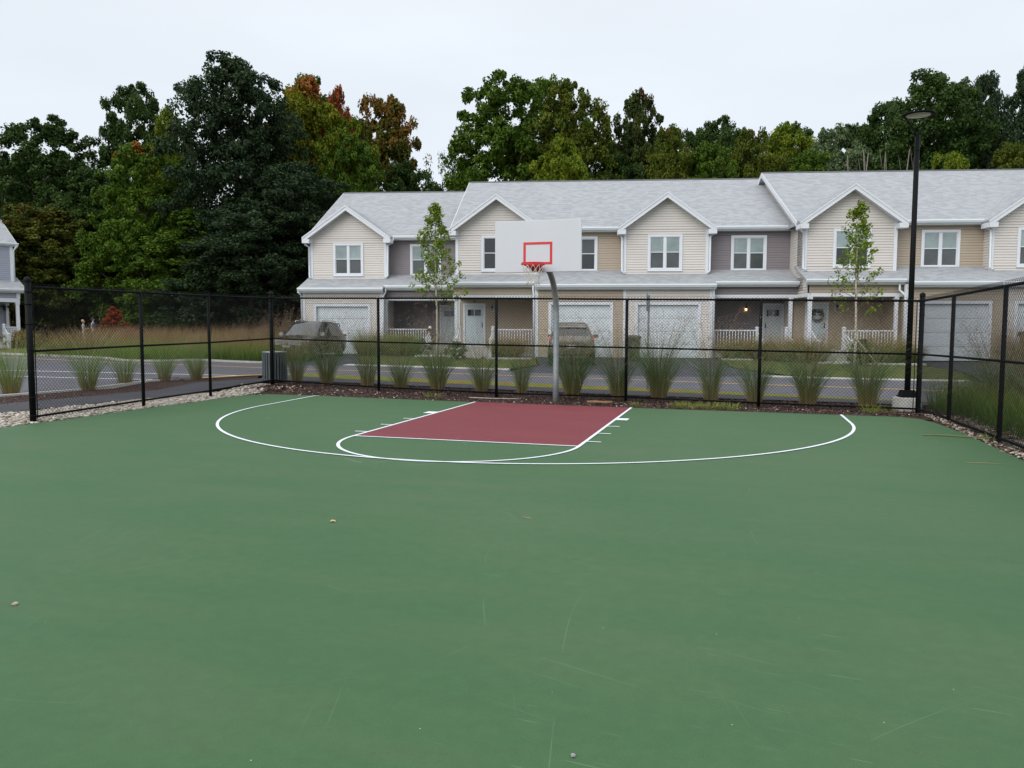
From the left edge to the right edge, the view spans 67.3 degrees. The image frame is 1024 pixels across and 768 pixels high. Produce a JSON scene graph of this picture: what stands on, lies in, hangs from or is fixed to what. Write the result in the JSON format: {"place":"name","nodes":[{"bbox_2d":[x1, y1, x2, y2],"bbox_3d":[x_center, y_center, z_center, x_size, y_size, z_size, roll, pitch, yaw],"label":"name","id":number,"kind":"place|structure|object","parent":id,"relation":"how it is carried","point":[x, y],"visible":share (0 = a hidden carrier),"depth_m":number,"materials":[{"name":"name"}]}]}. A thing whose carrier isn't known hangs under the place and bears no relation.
{"place":"outdoors","nodes":[
{"label":"outdoors","id":0,"kind":"place"},
{"bbox_2d":[0,302,62,393],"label":"ornamental grass","id":1,"kind":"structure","parent":0,"point":[8,385],"depth_m":19.30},
{"bbox_2d":[0,383,268,427],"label":"river stones","id":2,"kind":"object","parent":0,"point":[15,418],"visible":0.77,"depth_m":16.10,"materials":[{"name":"gravel"}]},
{"bbox_2d":[288,353,359,365],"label":"driveway","id":3,"kind":"structure","parent":0,"point":[344,362],"depth_m":33.24,"materials":[{"name":"asphalt"}]},
{"bbox_2d":[269,320,345,358],"bbox_3d":[-9.267,-2.077,35.172,2.200,1.742,4.622,1,4,10],"label":"parked car","id":4,"kind":"object","parent":3,"relation":"on","point":[316,329],"visible":0.26,"depth_m":34.57,"materials":[{"name":"grey paint"}]},
{"bbox_2d":[356,316,434,387],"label":"ornamental grass","id":5,"kind":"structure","parent":0,"point":[400,373],"depth_m":20.55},
{"bbox_2d":[380,329,424,355],"bbox_3d":[-5.210,-2.065,36.251,2.921,1.508,3.129,-3,5,-33],"label":"shrub","id":6,"kind":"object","parent":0,"point":[402,347],"depth_m":35.90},
{"bbox_2d":[381,300,478,389],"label":"ornamental grass","id":7,"kind":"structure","parent":0,"point":[433,380],"depth_m":20.01,"materials":[{"name":"plant"}]},
{"bbox_2d":[360,354,536,367],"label":"lawn","id":8,"kind":"structure","parent":0,"point":[452,365],"depth_m":32.61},
{"bbox_2d":[408,203,468,360],"bbox_3d":[-3.238,-4.337,33.041,2.256,6.883,2.585,4,6,43],"label":"young tree","id":9,"kind":"object","parent":8,"relation":"on","point":[436,216],"visible":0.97,"depth_m":32.88,"materials":[{"name":"green plant"}]},
{"bbox_2d":[0,333,980,412],"bbox_3d":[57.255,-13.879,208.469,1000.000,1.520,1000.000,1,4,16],"label":"ground","id":10,"kind":"structure","parent":0,"point":[42,342],"depth_m":23.55,"materials":[{"name":"green plant"}]},
{"bbox_2d":[0,219,23,348],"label":"house","id":11,"kind":"structure","parent":10,"relation":"on","point":[11,287],"depth_m":44.26,"materials":[{"name":"grey"}]},
{"bbox_2d":[0,202,108,340],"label":"tree","id":12,"kind":"object","parent":10,"relation":"on","point":[41,233],"visible":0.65,"depth_m":48.15,"materials":[{"name":"green plant"}]},
{"bbox_2d":[0,113,112,302],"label":"tree","id":13,"kind":"object","parent":10,"relation":"on","point":[45,181],"visible":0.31,"depth_m":57.43,"materials":[{"name":"green plant"}]},
{"bbox_2d":[26,165,139,331],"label":"tree","id":14,"kind":"object","parent":10,"relation":"on","point":[78,185],"visible":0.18,"depth_m":52.11,"materials":[{"name":"green plant"}]},
{"bbox_2d":[0,379,171,396],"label":"kerb","id":15,"kind":"structure","parent":10,"relation":"on","point":[44,392],"depth_m":20.71,"materials":[{"name":"concrete"}]},
{"bbox_2d":[56,140,193,327],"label":"tree","id":16,"kind":"object","parent":10,"relation":"on","point":[134,199],"visible":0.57,"depth_m":48.08,"materials":[{"name":"green plant"}]},
{"bbox_2d":[0,376,257,403],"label":"mulch bed","id":17,"kind":"object","parent":10,"relation":"on","point":[103,390],"visible":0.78,"depth_m":20.48,"materials":[{"name":"wood"}]},
{"bbox_2d":[38,311,132,390],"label":"ornamental grass","id":18,"kind":"object","parent":17,"relation":"on","point":[91,382],"depth_m":20.39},
{"bbox_2d":[93,332,149,382],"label":"ornamental grass","id":19,"kind":"object","parent":17,"relation":"on","point":[123,380],"depth_m":21.43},
{"bbox_2d":[134,332,190,380],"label":"ornamental grass","id":20,"kind":"object","parent":17,"relation":"on","point":[164,369],"depth_m":22.21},
{"bbox_2d":[171,320,229,379],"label":"ornamental grass","id":21,"kind":"object","parent":17,"relation":"on","point":[198,366],"depth_m":22.89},
{"bbox_2d":[87,81,174,273],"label":"tree","id":22,"kind":"object","parent":10,"relation":"on","point":[115,132],"visible":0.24,"depth_m":61.29,"materials":[{"name":"green plant"}]},
{"bbox_2d":[23,277,272,421],"bbox_3d":[-7.635,-0.790,17.581,0.120,2.789,8.259,1,4,13],"label":"chain link fence","id":23,"kind":"object","parent":10,"relation":"on","point":[31,349],"visible":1,"depth_m":16.14,"materials":[{"name":"black metal"}]},
{"bbox_2d":[15,320,322,362],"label":"meadow grass","id":24,"kind":"structure","parent":10,"relation":"on","point":[152,338],"depth_m":36.60,"materials":[{"name":"plant"}]},
{"bbox_2d":[141,104,201,274],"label":"tree","id":25,"kind":"object","parent":10,"relation":"on","point":[160,126],"visible":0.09,"depth_m":54.51,"materials":[{"name":"green plant"}]},
{"bbox_2d":[104,207,258,334],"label":"tree","id":26,"kind":"object","parent":10,"relation":"on","point":[157,250],"visible":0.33,"depth_m":45.88,"materials":[{"name":"green plant"}]},
{"bbox_2d":[105,339,296,360],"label":"meadow fringe grass","id":27,"kind":"structure","parent":10,"relation":"on","point":[239,354],"depth_m":33.48,"materials":[{"name":"plant"}]},
{"bbox_2d":[143,197,311,334],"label":"tree","id":28,"kind":"object","parent":10,"relation":"on","point":[252,222],"visible":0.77,"depth_m":43.77,"materials":[{"name":"green plant"}]},
{"bbox_2d":[143,50,313,305],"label":"tree","id":29,"kind":"object","parent":10,"relation":"on","point":[209,180],"visible":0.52,"depth_m":48.92,"materials":[{"name":"green plant"}]},
{"bbox_2d":[200,161,346,326],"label":"tree","id":30,"kind":"object","parent":10,"relation":"on","point":[298,203],"visible":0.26,"depth_m":46.67,"materials":[{"name":"green plant"}]},
{"bbox_2d":[246,75,375,198],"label":"tree","id":31,"kind":"object","parent":10,"relation":"on","point":[303,95],"visible":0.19,"depth_m":55.41,"materials":[{"name":"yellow plant"}]},
{"bbox_2d":[308,83,354,174],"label":"tree","id":32,"kind":"object","parent":10,"relation":"on","point":[336,100],"visible":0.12,"depth_m":58.29,"materials":[{"name":"red plant"}]},
{"bbox_2d":[313,114,379,209],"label":"tree","id":33,"kind":"object","parent":10,"relation":"on","point":[341,127],"visible":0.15,"depth_m":55.20,"materials":[{"name":"green plant"}]},
{"bbox_2d":[313,135,385,201],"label":"tree","id":34,"kind":"object","parent":10,"relation":"on","point":[343,156],"visible":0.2,"depth_m":53.25,"materials":[{"name":"green plant"}]},
{"bbox_2d":[332,92,425,190],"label":"tree","id":35,"kind":"object","parent":10,"relation":"on","point":[393,142],"visible":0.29,"depth_m":60.07,"materials":[{"name":"green plant"}]},
{"bbox_2d":[297,191,464,354],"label":"townhouse block","id":36,"kind":"structure","parent":10,"relation":"on","point":[363,244],"depth_m":40.15,"materials":[{"name":"grey"}]},
{"bbox_2d":[317,307,367,353],"bbox_3d":[-8.635,-2.748,39.297,2.690,2.398,0.042,0,4,5],"label":"garage door","id":37,"kind":"structure","parent":36,"relation":"in","point":[322,310],"depth_m":39.23,"materials":[{"name":"paint"}]},
{"bbox_2d":[333,243,363,275],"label":"window","id":38,"kind":"structure","parent":36,"relation":"in","point":[347,257],"depth_m":40.12,"materials":[{"name":"glass"}]},
{"bbox_2d":[410,244,440,274],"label":"window","id":39,"kind":"structure","parent":36,"relation":"in","point":[415,256],"depth_m":40.41,"materials":[{"name":"white plastic"}]},
{"bbox_2d":[442,307,454,342],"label":"door","id":40,"kind":"structure","parent":36,"relation":"in","point":[452,309],"depth_m":41.32,"materials":[{"name":"paint"}]},
{"bbox_2d":[374,160,443,191],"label":"tree","id":41,"kind":"object","parent":10,"relation":"on","point":[405,172],"visible":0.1,"depth_m":56.58,"materials":[{"name":"green plant"}]},
{"bbox_2d":[0,376,955,412],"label":"footpath","id":42,"kind":"structure","parent":10,"relation":"on","point":[19,406],"depth_m":19.70,"materials":[{"name":"asphalt"}]},
{"bbox_2d":[262,351,287,381],"bbox_3d":[-6.921,-0.522,22.425,0.704,0.860,0.705,1,4,16],"label":"litter bin","id":43,"kind":"object","parent":42,"relation":"on","point":[279,370],"visible":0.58,"depth_m":22.17,"materials":[{"name":"metal"}]},
{"bbox_2d":[432,68,559,190],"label":"tree","id":44,"kind":"object","parent":10,"relation":"on","point":[501,135],"visible":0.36,"depth_m":56.65,"materials":[{"name":"green plant"}]},
{"bbox_2d":[509,73,590,180],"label":"tree","id":45,"kind":"object","parent":10,"relation":"on","point":[544,84],"visible":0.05,"depth_m":61.53,"materials":[{"name":"green plant"}]},
{"bbox_2d":[528,132,591,180],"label":"tree","id":46,"kind":"object","parent":10,"relation":"on","point":[561,165],"visible":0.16,"depth_m":51.90,"materials":[{"name":"green plant"}]},
{"bbox_2d":[523,77,626,180],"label":"tree","id":47,"kind":"object","parent":10,"relation":"on","point":[564,106],"visible":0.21,"depth_m":55.95,"materials":[{"name":"green plant"}]},
{"bbox_2d":[229,381,961,419],"bbox_3d":[0.997,0.362,18.641,17.800,0.231,4.000,1,4,16],"label":"mulch bed","id":48,"kind":"object","parent":10,"relation":"on","point":[404,395],"visible":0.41,"depth_m":18.59,"materials":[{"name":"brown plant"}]},
{"bbox_2d":[267,313,324,382],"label":"ornamental grass","id":49,"kind":"object","parent":48,"relation":"on","point":[294,363],"depth_m":22.04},
{"bbox_2d":[284,309,362,384],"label":"ornamental grass","id":50,"kind":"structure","parent":48,"relation":"on","point":[325,368],"depth_m":21.55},
{"bbox_2d":[329,303,400,385],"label":"ornamental grass","id":51,"kind":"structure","parent":48,"relation":"on","point":[367,370],"depth_m":21.17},
{"bbox_2d":[439,309,528,391],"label":"ornamental grass","id":52,"kind":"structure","parent":48,"relation":"on","point":[481,385],"depth_m":19.79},
{"bbox_2d":[492,311,552,392],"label":"ornamental grass","id":53,"kind":"object","parent":48,"relation":"on","point":[520,388],"depth_m":19.73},
{"bbox_2d":[495,219,581,402],"bbox_3d":[0.435,-1.361,16.363,1.649,4.050,2.266,-1,4,-9],"label":"basketball hoop","id":54,"kind":"object","parent":48,"relation":"on","point":[549,247],"visible":1,"depth_m":15.72,"materials":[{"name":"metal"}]},
{"bbox_2d":[569,308,680,398],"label":"ornamental grass","id":55,"kind":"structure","parent":48,"relation":"on","point":[614,384],"depth_m":18.79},
{"bbox_2d":[595,292,753,399],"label":"ornamental grass","id":56,"kind":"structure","parent":48,"relation":"on","point":[658,384],"depth_m":18.74,"materials":[{"name":"plant"}]},
{"bbox_2d":[701,311,812,401],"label":"ornamental grass","id":57,"kind":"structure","parent":48,"relation":"on","point":[751,391],"depth_m":18.26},
{"bbox_2d":[892,110,935,411],"bbox_3d":[8.829,-2.552,16.959,0.680,6.723,0.680,1,4,6],"label":"street lamp","id":58,"kind":"object","parent":48,"relation":"on","point":[917,114],"visible":0.93,"depth_m":16.90,"materials":[{"name":"metal"}]},
{"bbox_2d":[269,292,925,412],"bbox_3d":[0.868,-0.854,18.682,16.434,3.003,0.766,2,4,19],"label":"chain link fence","id":59,"kind":"object","parent":10,"relation":"on","point":[626,347],"visible":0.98,"depth_m":18.20,"materials":[{"name":"black metal"}]},
{"bbox_2d":[288,373,933,401],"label":"grass verge","id":60,"kind":"object","parent":10,"relation":"on","point":[538,385],"depth_m":22.16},
{"bbox_2d":[588,154,648,179],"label":"tree","id":61,"kind":"object","parent":10,"relation":"on","point":[626,170],"visible":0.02,"depth_m":56.31,"materials":[{"name":"green plant"}]},
{"bbox_2d":[448,178,799,358],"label":"townhouse block","id":62,"kind":"structure","parent":10,"relation":"on","point":[719,238],"depth_m":36.15,"materials":[{"name":"grey"}]},
{"bbox_2d":[465,305,482,345],"bbox_3d":[-1.876,-2.903,38.299,0.916,2.011,0.102,0,4,5],"label":"door","id":63,"kind":"structure","parent":62,"relation":"in","point":[474,308],"depth_m":38.30,"materials":[{"name":"paint"}]},
{"bbox_2d":[481,235,494,271],"bbox_3d":[-0.660,-6.197,36.568,1.630,1.710,0.110,0,4,5],"label":"window","id":64,"kind":"structure","parent":62,"relation":"in","point":[487,242],"depth_m":36.61,"materials":[{"name":"glass"}]},
{"bbox_2d":[551,305,609,356],"bbox_3d":[3.154,-2.434,35.436,2.680,2.398,0.042,0,4,5],"label":"garage door","id":65,"kind":"structure","parent":62,"relation":"in","point":[588,308],"depth_m":35.35,"materials":[{"name":"paint"}]},
{"bbox_2d":[581,236,597,270],"bbox_3d":[3.272,-6.206,36.848,1.670,1.710,0.110,0,4,5],"label":"window","id":66,"kind":"structure","parent":62,"relation":"in","point":[589,244],"depth_m":36.82,"materials":[{"name":"glass"}]},
{"bbox_2d":[647,234,682,270],"bbox_3d":[7.149,-6.129,35.932,1.630,1.710,0.110,0,4,5],"label":"window","id":67,"kind":"structure","parent":62,"relation":"in","point":[664,250],"depth_m":35.94,"materials":[{"name":"white plastic"}]},
{"bbox_2d":[638,305,697,357],"bbox_3d":[7.090,-2.400,35.115,2.700,2.398,0.042,0,4,5],"label":"garage door","id":68,"kind":"structure","parent":62,"relation":"in","point":[660,312],"depth_m":35.07,"materials":[{"name":"paint"}]},
{"bbox_2d":[731,235,766,269],"bbox_3d":[11.146,-6.138,36.207,1.670,1.710,0.110,0,4,5],"label":"window","id":69,"kind":"structure","parent":62,"relation":"in","point":[748,252],"depth_m":36.21,"materials":[{"name":"white plastic"}]},
{"bbox_2d":[764,306,781,345],"bbox_3d":[12.584,-2.777,37.122,0.816,2.011,0.102,0,4,5],"label":"door","id":70,"kind":"structure","parent":62,"relation":"in","point":[769,308],"depth_m":37.11,"materials":[{"name":"paint"}]},
{"bbox_2d":[610,87,673,179],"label":"tree","id":71,"kind":"object","parent":10,"relation":"on","point":[634,145],"visible":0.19,"depth_m":57.96,"materials":[{"name":"green plant"}]},
{"bbox_2d":[639,123,697,179],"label":"tree","id":72,"kind":"object","parent":10,"relation":"on","point":[665,157],"visible":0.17,"depth_m":54.07,"materials":[{"name":"green plant"}]},
{"bbox_2d":[674,139,738,178],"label":"tree","id":73,"kind":"object","parent":10,"relation":"on","point":[706,155],"visible":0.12,"depth_m":52.33,"materials":[{"name":"green plant"}]},
{"bbox_2d":[693,114,753,178],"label":"tree","id":74,"kind":"object","parent":10,"relation":"on","point":[723,135],"visible":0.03,"depth_m":59.87,"materials":[{"name":"green plant"}]},
{"bbox_2d":[719,126,789,177],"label":"tree","id":75,"kind":"object","parent":10,"relation":"on","point":[744,148],"visible":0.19,"depth_m":56.42,"materials":[{"name":"green plant"}]},
{"bbox_2d":[757,121,818,171],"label":"tree","id":76,"kind":"object","parent":10,"relation":"on","point":[783,143],"visible":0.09,"depth_m":64.38,"materials":[{"name":"green plant"}]},
{"bbox_2d":[789,148,832,171],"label":"tree","id":77,"kind":"object","parent":10,"relation":"on","point":[810,159],"visible":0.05,"depth_m":54.39,"materials":[{"name":"green plant"}]},
{"bbox_2d":[802,123,880,170],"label":"tree","id":78,"kind":"object","parent":10,"relation":"on","point":[827,139],"visible":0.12,"depth_m":57.59,"materials":[{"name":"green plant"}]},
{"bbox_2d":[757,169,1023,361],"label":"townhouse block","id":79,"kind":"structure","parent":10,"relation":"on","point":[970,229],"depth_m":33.82,"materials":[{"name":"grey"}]},
{"bbox_2d":[832,228,871,267],"bbox_3d":[14.904,-5.945,33.700,1.630,1.710,0.110,0,4,5],"label":"window","id":80,"kind":"structure","parent":79,"relation":"in","point":[839,241],"depth_m":33.73,"materials":[{"name":"white plastic"}]},
{"bbox_2d":[920,229,960,266],"bbox_3d":[18.929,-5.953,33.973,1.670,1.710,0.110,0,4,5],"label":"window","id":81,"kind":"structure","parent":79,"relation":"in","point":[939,248],"depth_m":33.98,"materials":[{"name":"white plastic"}]},
{"bbox_2d":[923,304,987,360],"bbox_3d":[18.671,-2.182,32.571,2.700,2.398,0.042,0,4,5],"label":"garage door","id":82,"kind":"structure","parent":79,"relation":"in","point":[926,320],"depth_m":32.55,"materials":[{"name":"paint"}]},
{"bbox_2d":[856,99,934,167],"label":"tree","id":83,"kind":"object","parent":10,"relation":"on","point":[866,135],"visible":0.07,"depth_m":60.09,"materials":[{"name":"green plant"}]},
{"bbox_2d":[863,68,1002,170],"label":"tree","id":84,"kind":"object","parent":10,"relation":"on","point":[933,86],"visible":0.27,"depth_m":55.14,"materials":[{"name":"green plant"}]},
{"bbox_2d":[929,150,976,169],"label":"tree","id":85,"kind":"object","parent":10,"relation":"on","point":[953,160],"visible":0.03,"depth_m":51.02,"materials":[{"name":"green plant"}]},
{"bbox_2d":[915,373,1023,436],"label":"rough grass","id":86,"kind":"structure","parent":10,"relation":"on","point":[1018,410],"depth_m":14.01,"materials":[{"name":"plant"}]},
{"bbox_2d":[897,299,1023,416],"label":"ornamental grass","id":87,"kind":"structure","parent":86,"relation":"on","point":[988,361],"depth_m":15.12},
{"bbox_2d":[917,278,1023,451],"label":"chain link fence","id":88,"kind":"object","parent":10,"relation":"on","point":[1002,360],"visible":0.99,"depth_m":12.81,"materials":[{"name":"black metal"}]},
{"bbox_2d":[926,419,1023,460],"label":"mulch bed","id":89,"kind":"object","parent":10,"relation":"on","point":[991,440],"depth_m":12.52,"materials":[{"name":"wood"}]},
{"bbox_2d":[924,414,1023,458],"bbox_3d":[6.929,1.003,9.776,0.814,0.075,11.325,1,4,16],"label":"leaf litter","id":90,"kind":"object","parent":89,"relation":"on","point":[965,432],"visible":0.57,"depth_m":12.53,"materials":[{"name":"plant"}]},
{"bbox_2d":[925,414,1023,458],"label":"river stones","id":91,"kind":"object","parent":89,"relation":"on","point":[1012,452],"visible":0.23,"depth_m":12.47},
{"bbox_2d":[950,70,1018,168],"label":"tree","id":92,"kind":"object","parent":10,"relation":"on","point":[986,84],"visible":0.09,"depth_m":57.91,"materials":[{"name":"green plant"}]},
{"bbox_2d":[987,65,1023,168],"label":"tree","id":93,"kind":"object","parent":10,"relation":"on","point":[1012,135],"visible":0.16,"depth_m":53.08,"materials":[{"name":"green plant"}]},
{"bbox_2d":[991,140,1023,168],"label":"tree","id":94,"kind":"object","parent":10,"relation":"on","point":[1015,151],"visible":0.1,"depth_m":50.68,"materials":[{"name":"green plant"}]},
{"bbox_2d":[477,332,535,357],"bbox_3d":[-0.214,-1.852,35.094,3.213,1.312,3.442,1,4,16],"label":"shrub","id":95,"kind":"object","parent":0,"point":[507,347],"depth_m":34.75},
{"bbox_2d":[0,355,1016,400],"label":"road","id":96,"kind":"structure","parent":0,"point":[502,375],"depth_m":24.68,"materials":[{"name":"asphalt"}]},
{"bbox_2d":[0,394,1023,767],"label":"court","id":97,"kind":"object","parent":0,"point":[188,584],"visible":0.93,"depth_m":4.95,"materials":[{"name":"green plastic"}]},
{"bbox_2d":[357,402,628,445],"bbox_3d":[0.063,0.656,14.410,3.598,0.001,5.859,1,4,16],"label":"court key","id":98,"kind":"object","parent":97,"relation":"on","point":[531,423],"visible":1,"depth_m":13.60,"materials":[{"name":"red paint"}]},
{"bbox_2d":[216,395,855,463],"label":"court lines","id":99,"kind":"object","parent":97,"relation":"on","point":[576,447],"visible":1,"depth_m":11.24,"materials":[{"name":"white paint"}]},
{"bbox_2d":[0,0,1023,204],"label":"sky","id":100,"kind":"structure","parent":0,"point":[815,64],"materials":[{"name":"white"}]},
{"bbox_2d":[504,300,641,397],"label":"ornamental grass","id":101,"kind":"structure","parent":0,"point":[571,388],"depth_m":18.83,"materials":[{"name":"plant"}]},
{"bbox_2d":[506,357,779,376],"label":"driveway","id":102,"kind":"structure","parent":0,"point":[596,368],"depth_m":29.16,"materials":[{"name":"asphalt"}]},
{"bbox_2d":[548,321,597,363],"bbox_3d":[2.554,-1.796,32.499,2.180,1.742,4.610,1,4,6],"label":"parked car","id":103,"kind":"object","parent":102,"relation":"on","point":[567,326],"visible":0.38,"depth_m":30.38,"materials":[{"name":"grey paint"}]},
{"bbox_2d":[672,303,781,399],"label":"ornamental grass","id":104,"kind":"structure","parent":0,"point":[713,394],"depth_m":18.57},
{"bbox_2d":[745,306,892,406],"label":"ornamental grass","id":105,"kind":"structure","parent":0,"point":[808,386],"depth_m":17.61,"materials":[{"name":"plant"}]},
{"bbox_2d":[722,360,966,379],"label":"lawn","id":106,"kind":"structure","parent":0,"point":[783,372],"depth_m":28.68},
{"bbox_2d":[783,333,836,362],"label":"ornamental grass","id":107,"kind":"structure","parent":106,"relation":"on","point":[808,348],"depth_m":31.84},
{"bbox_2d":[827,200,885,369],"bbox_3d":[12.713,-3.574,28.325,1.800,6.356,1.808,-1,4,-18],"label":"young tree","id":108,"kind":"object","parent":106,"relation":"on","point":[859,211],"visible":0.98,"depth_m":28.13,"materials":[{"name":"green plant"}]},
{"bbox_2d":[793,293,937,405],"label":"ornamental grass","id":109,"kind":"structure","parent":0,"point":[865,393],"depth_m":17.51,"materials":[{"name":"plant"}]},
{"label":"mulch bed","id":110,"kind":"structure","parent":0,"visible":0},
{"bbox_2d":[713,330,778,358],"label":"ornamental grass","id":111,"kind":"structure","parent":110,"relation":"on","point":[748,353],"depth_m":33.69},
{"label":"mulch bed","id":112,"kind":"structure","parent":0,"visible":0},
{"bbox_2d":[835,328,923,362],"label":"ornamental grass","id":113,"kind":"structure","parent":112,"relation":"on","point":[895,349],"depth_m":31.34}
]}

